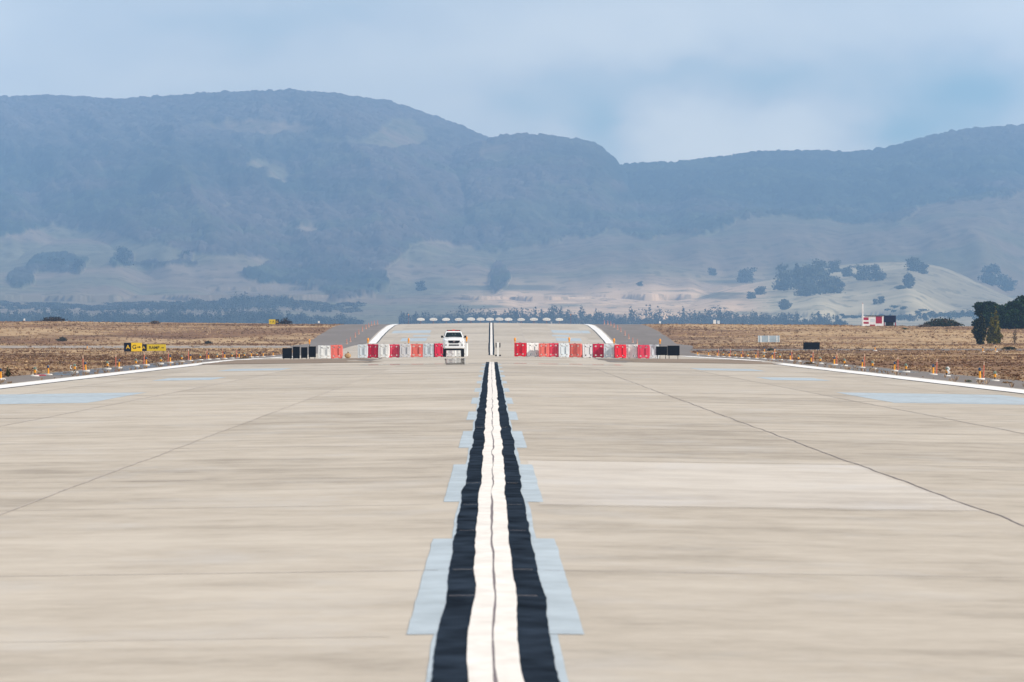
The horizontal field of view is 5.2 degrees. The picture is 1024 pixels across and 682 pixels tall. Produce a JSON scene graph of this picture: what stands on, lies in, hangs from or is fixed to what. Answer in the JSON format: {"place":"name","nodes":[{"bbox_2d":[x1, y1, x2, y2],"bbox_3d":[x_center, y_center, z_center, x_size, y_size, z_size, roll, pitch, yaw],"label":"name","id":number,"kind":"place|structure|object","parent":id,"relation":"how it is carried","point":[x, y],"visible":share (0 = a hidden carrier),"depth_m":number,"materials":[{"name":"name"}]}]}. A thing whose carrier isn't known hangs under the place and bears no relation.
{"place":"outdoors","nodes":[
{"label":"outdoors","id":0,"kind":"place"},
{"bbox_2d":[0,346,290,347],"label":"taxiway","id":1,"kind":"structure","parent":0,"point":[123,346],"depth_m":1910.97,"materials":[{"name":"grey asphalt"}]},
{"bbox_2d":[318,345,330,358],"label":"barrier","id":2,"kind":"object","parent":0,"point":[324,352],"visible":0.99,"depth_m":1018.07,"materials":[{"name":"white plastic"}]},
{"bbox_2d":[330,344,342,357],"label":"barrier","id":3,"kind":"object","parent":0,"point":[336,351],"visible":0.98,"depth_m":1018.11,"materials":[{"name":"plastic"}]},
{"bbox_2d":[378,344,389,357],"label":"barrier","id":4,"kind":"object","parent":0,"point":[383,350],"visible":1,"depth_m":1017.72,"materials":[{"name":"white plastic"}]},
{"bbox_2d":[0,88,1023,325],"bbox_3d":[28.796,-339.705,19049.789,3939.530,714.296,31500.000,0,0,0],"label":"hills","id":5,"kind":"structure","parent":0,"point":[380,207],"depth_m":23921.44,"materials":[{"name":"blue"}]},
{"bbox_2d":[45,256,65,266],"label":"tree","id":6,"kind":"object","parent":5,"relation":"on","point":[55,259],"visible":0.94,"depth_m":20651.85,"materials":[{"name":"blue plant"}]},
{"bbox_2d":[71,258,84,270],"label":"tree","id":7,"kind":"object","parent":5,"relation":"on","point":[77,263],"visible":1,"depth_m":20274.62,"materials":[{"name":"blue plant"}]},
{"bbox_2d":[109,246,134,265],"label":"tree","id":8,"kind":"object","parent":5,"relation":"on","point":[125,254],"visible":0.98,"depth_m":20891.51,"materials":[{"name":"blue plant"}]},
{"bbox_2d":[0,303,365,323],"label":"treeline","id":9,"kind":"object","parent":5,"relation":"on","point":[260,316],"visible":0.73,"depth_m":14643.51,"materials":[{"name":"green plant"}]},
{"bbox_2d":[0,291,366,312],"bbox_3d":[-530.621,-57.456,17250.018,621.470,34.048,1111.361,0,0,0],"label":"treeline","id":10,"kind":"object","parent":5,"relation":"on","point":[236,302],"visible":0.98,"depth_m":16957.46,"materials":[{"name":"green plant"}]},
{"bbox_2d":[398,304,847,324],"bbox_3d":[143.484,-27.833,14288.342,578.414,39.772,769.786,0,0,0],"label":"treeline","id":11,"kind":"object","parent":5,"relation":"on","point":[702,318],"visible":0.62,"depth_m":14194.33,"materials":[{"name":"green plant"}]},
{"bbox_2d":[735,267,757,282],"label":"tree","id":12,"kind":"object","parent":5,"relation":"on","point":[745,275],"visible":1,"depth_m":20057.45,"materials":[{"name":"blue plant"}]},
{"bbox_2d":[754,286,766,294],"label":"tree","id":13,"kind":"object","parent":5,"relation":"on","point":[759,290],"visible":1,"depth_m":17278.24,"materials":[{"name":"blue plant"}]},
{"bbox_2d":[771,263,798,290],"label":"tree","id":14,"kind":"object","parent":5,"relation":"on","point":[785,282],"visible":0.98,"depth_m":17415.63,"materials":[{"name":"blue plant"}]},
{"bbox_2d":[778,298,791,309],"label":"tree","id":15,"kind":"object","parent":5,"relation":"on","point":[784,303],"visible":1,"depth_m":16137.29,"materials":[{"name":"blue plant"}]},
{"bbox_2d":[792,264,825,288],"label":"tree","id":16,"kind":"object","parent":5,"relation":"on","point":[804,275],"visible":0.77,"depth_m":17255.18,"materials":[{"name":"blue plant"}]},
{"bbox_2d":[793,283,828,295],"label":"tree","id":17,"kind":"object","parent":5,"relation":"on","point":[806,290],"visible":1,"depth_m":16715.63,"materials":[{"name":"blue plant"}]},
{"bbox_2d":[811,258,832,275],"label":"tree","id":18,"kind":"object","parent":5,"relation":"on","point":[821,264],"visible":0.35,"depth_m":17858.97,"materials":[{"name":"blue plant"}]},
{"bbox_2d":[812,273,845,293],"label":"tree","id":19,"kind":"object","parent":5,"relation":"on","point":[832,288],"visible":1,"depth_m":16793.17,"materials":[{"name":"blue plant"}]},
{"bbox_2d":[827,260,842,271],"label":"tree","id":20,"kind":"object","parent":5,"relation":"on","point":[834,266],"visible":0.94,"depth_m":18315.17,"materials":[{"name":"blue plant"}]},
{"bbox_2d":[841,265,854,276],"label":"tree","id":21,"kind":"object","parent":5,"relation":"on","point":[846,271],"visible":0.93,"depth_m":17935.60,"materials":[{"name":"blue plant"}]},
{"bbox_2d":[853,264,870,279],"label":"tree","id":22,"kind":"object","parent":5,"relation":"on","point":[862,270],"visible":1,"depth_m":17556.12,"materials":[{"name":"blue plant"}]},
{"bbox_2d":[865,264,886,280],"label":"tree","id":23,"kind":"object","parent":5,"relation":"on","point":[877,274],"visible":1,"depth_m":17456.92,"materials":[{"name":"blue plant"}]},
{"bbox_2d":[901,272,915,287],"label":"tree","id":24,"kind":"object","parent":5,"relation":"on","point":[908,280],"visible":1,"depth_m":16798.38,"materials":[{"name":"blue plant"}]},
{"bbox_2d":[839,305,978,320],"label":"treeline","id":25,"kind":"object","parent":5,"relation":"on","point":[935,315],"visible":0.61,"depth_m":15602.90,"materials":[{"name":"blue plant"}]},
{"bbox_2d":[904,257,923,271],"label":"tree","id":26,"kind":"object","parent":5,"relation":"on","point":[913,264],"visible":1,"depth_m":17974.88,"materials":[{"name":"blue plant"}]},
{"bbox_2d":[977,263,1004,285],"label":"tree","id":27,"kind":"object","parent":5,"relation":"on","point":[988,277],"visible":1,"depth_m":19254.06,"materials":[{"name":"blue plant"}]},
{"bbox_2d":[997,273,1017,290],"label":"tree","id":28,"kind":"object","parent":5,"relation":"on","point":[1008,285],"visible":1,"depth_m":19334.61,"materials":[{"name":"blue plant"}]},
{"bbox_2d":[0,321,1023,380],"bbox_3d":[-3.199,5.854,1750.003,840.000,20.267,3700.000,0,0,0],"label":"ground","id":29,"kind":"structure","parent":0,"point":[245,335],"depth_m":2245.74,"materials":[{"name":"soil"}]},
{"bbox_2d":[124,343,141,350],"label":"taxiway sign","id":30,"kind":"object","parent":29,"relation":"on","point":[132,346],"visible":0.88,"depth_m":1394.79,"materials":[{"name":"metal"}]},
{"bbox_2d":[142,344,165,353],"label":"taxiway sign","id":31,"kind":"object","parent":29,"relation":"on","point":[153,347],"visible":0.98,"depth_m":1499.79,"materials":[{"name":"metal"}]},
{"bbox_2d":[1,324,390,383],"bbox_3d":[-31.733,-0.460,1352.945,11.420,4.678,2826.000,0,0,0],"label":"shoulder","id":32,"kind":"object","parent":29,"relation":"on","point":[340,334],"visible":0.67,"depth_m":2154.30},
{"bbox_2d":[49,363,191,374],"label":"mirage","id":33,"kind":"object","parent":32,"relation":"on","point":[132,368],"visible":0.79,"depth_m":779.85,"materials":[{"name":"grey"}]},
{"bbox_2d":[282,348,291,358],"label":"sign board","id":34,"kind":"object","parent":29,"relation":"on","point":[286,352],"visible":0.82,"depth_m":1016.41,"materials":[{"name":"metal"}]},
{"bbox_2d":[0,323,1023,681],"bbox_3d":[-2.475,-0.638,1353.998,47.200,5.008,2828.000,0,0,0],"label":"runway","id":35,"kind":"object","parent":29,"relation":"on","point":[110,595],"visible":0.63,"depth_m":133.10,"materials":[{"name":"concrete"}]},
{"bbox_2d":[0,392,145,403],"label":"painted out marking","id":36,"kind":"object","parent":35,"relation":"on","point":[47,398],"visible":1,"depth_m":420.55,"materials":[{"name":"grey paint"}]},
{"bbox_2d":[0,358,265,387],"bbox_3d":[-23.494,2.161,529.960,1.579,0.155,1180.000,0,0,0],"label":"edge marking","id":37,"kind":"object","parent":35,"relation":"on","point":[66,379],"visible":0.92,"depth_m":654.00,"materials":[{"name":"paint"}]},
{"bbox_2d":[0,358,268,388],"bbox_3d":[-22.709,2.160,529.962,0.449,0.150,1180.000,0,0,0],"label":"edge marking border","id":38,"kind":"object","parent":35,"relation":"on","point":[102,376],"visible":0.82,"depth_m":624.13,"materials":[{"name":"black paint"}]},
{"bbox_2d":[153,377,224,380],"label":"painted out marking","id":39,"kind":"object","parent":35,"relation":"on","point":[206,378],"visible":1,"depth_m":584.86,"materials":[{"name":"grey paint"}]},
{"bbox_2d":[0,370,385,514],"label":"slab joint","id":40,"kind":"object","parent":35,"relation":"on","point":[149,458],"visible":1,"depth_m":198.78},
{"bbox_2d":[221,368,289,370],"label":"painted out marking","id":41,"kind":"object","parent":35,"relation":"on","point":[256,369],"visible":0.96,"depth_m":722.69,"materials":[{"name":"grey paint"}]},
{"bbox_2d":[199,358,381,364],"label":"dirt","id":42,"kind":"structure","parent":35,"relation":"on","point":[277,361],"depth_m":918.04,"materials":[{"name":"beige soil"}]},
{"bbox_2d":[358,344,367,357],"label":"barrier","id":43,"kind":"object","parent":35,"relation":"on","point":[362,351],"visible":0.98,"depth_m":1017.99,"materials":[{"name":"plastic"}]},
{"bbox_2d":[367,344,377,357],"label":"barrier","id":44,"kind":"object","parent":35,"relation":"on","point":[372,350],"visible":1,"depth_m":1018.02,"materials":[{"name":"plastic"}]},
{"bbox_2d":[369,324,397,342],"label":"edge marking","id":45,"kind":"object","parent":35,"relation":"on","point":[379,335],"visible":0.94,"depth_m":2333.22,"materials":[{"name":"paint"}]},
{"bbox_2d":[389,344,399,357],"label":"barrier","id":46,"kind":"object","parent":35,"relation":"on","point":[394,350],"visible":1,"depth_m":1018.01,"materials":[{"name":"red plastic"}]},
{"bbox_2d":[400,343,410,356],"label":"barrier","id":47,"kind":"object","parent":35,"relation":"on","point":[405,350],"visible":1,"depth_m":1017.68,"materials":[{"name":"grey plastic"}]},
{"bbox_2d":[392,330,430,332],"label":"painted out marking","id":48,"kind":"object","parent":35,"relation":"on","point":[419,331],"visible":1,"depth_m":2365.83,"materials":[{"name":"grey paint"}]},
{"bbox_2d":[410,344,422,356],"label":"barrier","id":49,"kind":"object","parent":35,"relation":"on","point":[416,350],"visible":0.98,"depth_m":1017.90,"materials":[{"name":"plastic"}]},
{"bbox_2d":[423,343,433,356],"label":"barrier","id":50,"kind":"object","parent":35,"relation":"on","point":[428,350],"visible":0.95,"depth_m":1017.83,"materials":[{"name":"plastic"}]},
{"bbox_2d":[407,538,453,633],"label":"painted out marking","id":51,"kind":"object","parent":35,"relation":"on","point":[429,605],"visible":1,"depth_m":98.40,"materials":[{"name":"grey paint"}]},
{"bbox_2d":[434,343,442,356],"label":"barrier","id":52,"kind":"object","parent":35,"relation":"on","point":[438,349],"visible":0.86,"depth_m":1017.78,"materials":[{"name":"plastic"}]},
{"bbox_2d":[441,330,465,356],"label":"pickup truck","id":53,"kind":"object","parent":35,"relation":"on","point":[453,339],"visible":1,"depth_m":1000.27,"materials":[{"name":"white paint"}]},
{"bbox_2d":[444,464,467,501],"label":"painted out marking","id":54,"kind":"object","parent":35,"relation":"on","point":[457,482],"visible":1,"depth_m":167.93,"materials":[{"name":"grey paint"}]},
{"bbox_2d":[459,431,473,447],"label":"painted out marking","id":55,"kind":"object","parent":35,"relation":"on","point":[467,440],"visible":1,"depth_m":233.80,"materials":[{"name":"grey paint"}]},
{"bbox_2d":[110,372,872,377],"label":"slab joint","id":56,"kind":"object","parent":35,"relation":"on","point":[459,372],"visible":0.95,"depth_m":620.02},
{"bbox_2d":[488,323,494,354],"bbox_3d":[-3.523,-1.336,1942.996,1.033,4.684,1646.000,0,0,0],"label":"centreline border","id":57,"kind":"object","parent":35,"relation":"on","point":[492,338],"visible":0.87,"depth_m":2209.63,"materials":[{"name":"black paint"}]},
{"bbox_2d":[480,362,503,394],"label":"centreline border","id":58,"kind":"object","parent":35,"relation":"on","point":[484,391],"visible":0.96,"depth_m":504.45,"materials":[{"name":"black paint"}]},
{"bbox_2d":[487,362,491,393],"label":"centreline marking","id":59,"kind":"object","parent":58,"relation":"on","point":[489,384],"visible":0.98,"depth_m":512.45,"materials":[{"name":"white paint"}]},
{"bbox_2d":[492,362,497,394],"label":"centreline marking","id":60,"kind":"object","parent":58,"relation":"on","point":[494,387],"visible":0.98,"depth_m":502.64,"materials":[{"name":"white paint"}]},
{"bbox_2d":[452,502,535,537],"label":"painted out marking","id":61,"kind":"object","parent":35,"relation":"on","point":[529,520],"visible":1,"depth_m":135.16,"materials":[{"name":"grey paint"}]},
{"bbox_2d":[431,395,559,681],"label":"centreline border","id":62,"kind":"object","parent":35,"relation":"on","point":[537,658],"visible":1,"depth_m":101.48,"materials":[{"name":"black paint"}]},
{"bbox_2d":[467,394,494,681],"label":"centreline marking","id":63,"kind":"object","parent":62,"relation":"on","point":[479,654],"visible":1,"depth_m":100.36,"materials":[{"name":"white paint"}]},
{"bbox_2d":[490,363,497,681],"bbox_3d":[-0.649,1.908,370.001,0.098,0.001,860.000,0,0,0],"label":"centreline gap","id":64,"kind":"object","parent":62,"relation":"on","point":[493,623],"visible":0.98,"depth_m":104.15,"materials":[{"name":"white paint"}]},
{"bbox_2d":[491,394,523,681],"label":"centreline marking","id":65,"kind":"object","parent":62,"relation":"on","point":[507,662],"visible":1,"depth_m":101.15,"materials":[{"name":"white paint"}]},
{"bbox_2d":[426,634,568,681],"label":"painted out marking","id":66,"kind":"object","parent":35,"relation":"on","point":[560,665],"visible":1,"depth_m":77.99,"materials":[{"name":"grey paint"}]},
{"bbox_2d":[511,431,526,447],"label":"painted out marking","id":67,"kind":"object","parent":35,"relation":"on","point":[518,437],"visible":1,"depth_m":235.90,"materials":[{"name":"grey paint"}]},
{"bbox_2d":[514,342,526,356],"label":"barrier","id":68,"kind":"object","parent":35,"relation":"on","point":[519,349],"visible":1,"depth_m":1017.72,"materials":[{"name":"red plastic"}]},
{"bbox_2d":[526,342,538,356],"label":"barrier","id":69,"kind":"object","parent":35,"relation":"on","point":[532,349],"visible":1,"depth_m":1017.89,"materials":[{"name":"white plastic"}]},
{"bbox_2d":[538,343,548,356],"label":"barrier","id":70,"kind":"object","parent":35,"relation":"on","point":[543,349],"visible":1,"depth_m":1017.21,"materials":[{"name":"plastic"}]},
{"bbox_2d":[549,343,558,356],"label":"barrier","id":71,"kind":"object","parent":35,"relation":"on","point":[553,349],"visible":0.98,"depth_m":1017.74,"materials":[{"name":"red plastic"}]},
{"bbox_2d":[531,538,583,633],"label":"painted out marking","id":72,"kind":"object","parent":35,"relation":"on","point":[562,615],"visible":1,"depth_m":99.09,"materials":[{"name":"grey paint"}]},
{"bbox_2d":[558,343,569,356],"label":"barrier","id":73,"kind":"object","parent":35,"relation":"on","point":[563,349],"visible":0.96,"depth_m":1017.58,"materials":[{"name":"plastic"}]},
{"bbox_2d":[551,330,589,332],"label":"painted out marking","id":74,"kind":"object","parent":35,"relation":"on","point":[564,331],"visible":1,"depth_m":2366.74,"materials":[{"name":"grey paint"}]},
{"bbox_2d":[569,343,581,356],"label":"barrier","id":75,"kind":"object","parent":35,"relation":"on","point":[575,349],"visible":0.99,"depth_m":1017.87,"materials":[{"name":"plastic"}]},
{"bbox_2d":[581,344,592,357],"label":"barrier","id":76,"kind":"object","parent":35,"relation":"on","point":[587,350],"visible":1,"depth_m":1018.05,"materials":[{"name":"grey plastic"}]},
{"bbox_2d":[584,324,612,342],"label":"edge marking","id":77,"kind":"object","parent":35,"relation":"on","point":[603,336],"visible":0.91,"depth_m":2313.40,"materials":[{"name":"paint"}]},
{"bbox_2d":[602,358,778,363],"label":"dirt","id":78,"kind":"structure","parent":35,"relation":"on","point":[691,360],"depth_m":930.76,"materials":[{"name":"beige soil"}]},
{"bbox_2d":[692,368,761,370],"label":"painted out marking","id":79,"kind":"object","parent":35,"relation":"on","point":[725,369],"visible":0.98,"depth_m":723.17,"materials":[{"name":"grey paint"}]},
{"bbox_2d":[527,460,980,510],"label":"runway slab","id":80,"kind":"structure","parent":35,"relation":"on","point":[708,484],"depth_m":167.64,"materials":[{"name":"concrete"}]},
{"bbox_2d":[518,464,542,501],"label":"painted out marking","id":81,"kind":"object","parent":80,"relation":"on","point":[530,491],"visible":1,"depth_m":166.77,"materials":[{"name":"grey paint"}]},
{"bbox_2d":[758,377,829,380],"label":"painted out marking","id":82,"kind":"object","parent":35,"relation":"on","point":[785,378],"visible":1,"depth_m":585.38,"materials":[{"name":"grey paint"}]},
{"bbox_2d":[597,369,1023,525],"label":"slab joint","id":83,"kind":"object","parent":35,"relation":"on","point":[859,464],"visible":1,"depth_m":187.73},
{"bbox_2d":[775,364,1023,393],"bbox_3d":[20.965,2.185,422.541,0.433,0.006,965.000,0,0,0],"label":"edge marking border","id":84,"kind":"object","parent":35,"relation":"on","point":[913,380],"visible":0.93,"depth_m":575.15,"materials":[{"name":"black paint"}]},
{"bbox_2d":[778,363,1023,392],"bbox_3d":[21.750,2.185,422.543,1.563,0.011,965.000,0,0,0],"label":"edge marking","id":85,"kind":"object","parent":35,"relation":"on","point":[943,382],"visible":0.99,"depth_m":599.69,"materials":[{"name":"paint"}]},
{"bbox_2d":[837,392,1023,404],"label":"painted out marking","id":86,"kind":"object","parent":35,"relation":"on","point":[936,398],"visible":1,"depth_m":419.07,"materials":[{"name":"grey paint"}]},
{"bbox_2d":[0,359,1023,386],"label":"roadside grass","id":87,"kind":"structure","parent":29,"relation":"on","point":[794,362],"depth_m":719.00,"materials":[{"name":"brown plant"}]},
{"bbox_2d":[656,346,666,358],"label":"sign board","id":88,"kind":"object","parent":29,"relation":"on","point":[661,350],"visible":0.92,"depth_m":1016.47,"materials":[{"name":"metal"}]},
{"bbox_2d":[667,346,679,355],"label":"sign board","id":89,"kind":"object","parent":29,"relation":"on","point":[673,350],"visible":0.88,"depth_m":1016.77,"materials":[{"name":"metal"}]},
{"bbox_2d":[758,336,779,342],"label":"metal panel","id":90,"kind":"object","parent":29,"relation":"on","point":[769,339],"visible":0.92,"depth_m":1975.02,"materials":[{"name":"metal"}]},
{"bbox_2d":[592,324,1023,388],"bbox_3d":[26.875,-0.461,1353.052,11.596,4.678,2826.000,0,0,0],"label":"shoulder","id":91,"kind":"object","parent":29,"relation":"on","point":[643,334],"visible":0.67,"depth_m":1613.43},
{"bbox_2d":[803,342,819,353],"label":"sign board","id":92,"kind":"object","parent":29,"relation":"on","point":[811,345],"visible":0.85,"depth_m":1539.93,"materials":[{"name":"metal"}]},
{"bbox_2d":[863,315,895,325],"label":"hut","id":93,"kind":"object","parent":29,"relation":"on","point":[876,320],"visible":0.88,"depth_m":2640.16,"materials":[{"name":"white paint"}]},
{"bbox_2d":[924,317,964,326],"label":"bush","id":94,"kind":"object","parent":29,"relation":"on","point":[942,322],"visible":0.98,"depth_m":2638.08,"materials":[{"name":"green plant"}]},
{"bbox_2d":[971,313,987,344],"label":"conifer","id":95,"kind":"object","parent":29,"relation":"on","point":[979,330],"visible":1,"depth_m":2059.61,"materials":[{"name":"green plant"}]},
{"bbox_2d":[971,301,997,327],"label":"evergreen tree","id":96,"kind":"object","parent":29,"relation":"on","point":[979,307],"visible":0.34,"depth_m":2559.42,"materials":[{"name":"green plant"}]},
{"bbox_2d":[985,306,1003,344],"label":"conifer","id":97,"kind":"object","parent":29,"relation":"on","point":[994,335],"visible":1,"depth_m":2079.81,"materials":[{"name":"green plant"}]},
{"bbox_2d":[984,304,1023,328],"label":"evergreen tree","id":98,"kind":"object","parent":29,"relation":"on","point":[1009,316],"visible":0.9,"depth_m":2517.79,"materials":[{"name":"green plant"}]},
{"bbox_2d":[1013,295,1023,314],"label":"evergreen tree","id":99,"kind":"object","parent":29,"relation":"on","point":[1019,303],"visible":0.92,"depth_m":2538.94,"materials":[{"name":"green plant"}]},
{"bbox_2d":[0,0,1023,164],"label":"sky","id":100,"kind":"structure","parent":0,"point":[647,81],"materials":[{"name":"blue"}]},
{"bbox_2d":[593,343,603,357],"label":"barrier","id":101,"kind":"object","parent":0,"point":[598,350],"visible":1,"depth_m":1018.14,"materials":[{"name":"plastic"}]},
{"bbox_2d":[604,344,614,357],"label":"barrier","id":102,"kind":"object","parent":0,"point":[608,350],"visible":1,"depth_m":1017.58,"materials":[{"name":"plastic"}]},
{"bbox_2d":[614,344,625,357],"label":"barrier","id":103,"kind":"object","parent":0,"point":[620,351],"visible":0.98,"depth_m":1017.22,"materials":[{"name":"red plastic"}]},
{"bbox_2d":[626,344,637,357],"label":"barrier","id":104,"kind":"object","parent":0,"point":[631,351],"visible":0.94,"depth_m":1017.98,"materials":[{"name":"white plastic"}]},
{"bbox_2d":[638,344,649,357],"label":"barrier","id":105,"kind":"object","parent":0,"point":[643,351],"visible":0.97,"depth_m":1017.57,"materials":[{"name":"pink plastic"}]},
{"bbox_2d":[691,349,1023,350],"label":"taxiway","id":106,"kind":"structure","parent":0,"point":[838,349],"depth_m":1770.37,"materials":[{"name":"grey asphalt"}]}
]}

